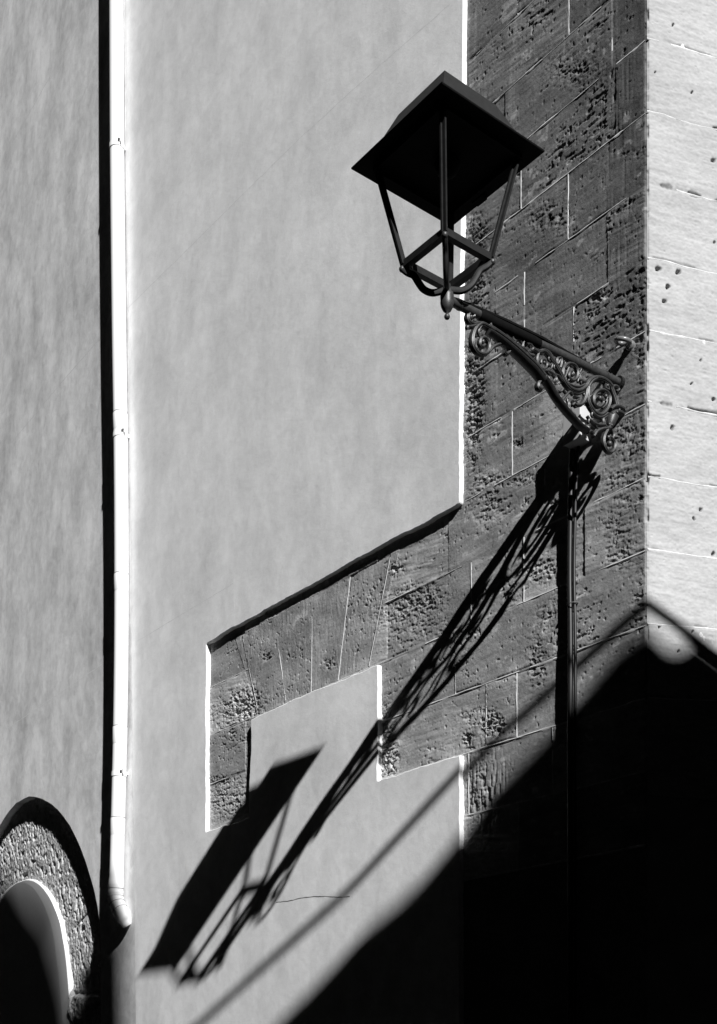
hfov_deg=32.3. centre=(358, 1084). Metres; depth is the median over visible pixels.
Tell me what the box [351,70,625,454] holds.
wall lantern
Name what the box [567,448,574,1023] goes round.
wall conduit
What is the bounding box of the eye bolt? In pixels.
[614,336,634,350]
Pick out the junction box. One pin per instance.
(573, 437)
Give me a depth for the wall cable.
6.33 m
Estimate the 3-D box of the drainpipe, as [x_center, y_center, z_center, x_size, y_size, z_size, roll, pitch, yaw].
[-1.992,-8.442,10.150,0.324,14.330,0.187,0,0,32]
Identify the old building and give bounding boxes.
[0,0,716,1023]
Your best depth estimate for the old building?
7.82 m
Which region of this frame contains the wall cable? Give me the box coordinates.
[572,446,579,1023]
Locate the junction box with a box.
[563,405,590,449]
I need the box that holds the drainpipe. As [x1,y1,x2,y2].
[108,0,130,927]
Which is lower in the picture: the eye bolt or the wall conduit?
the wall conduit

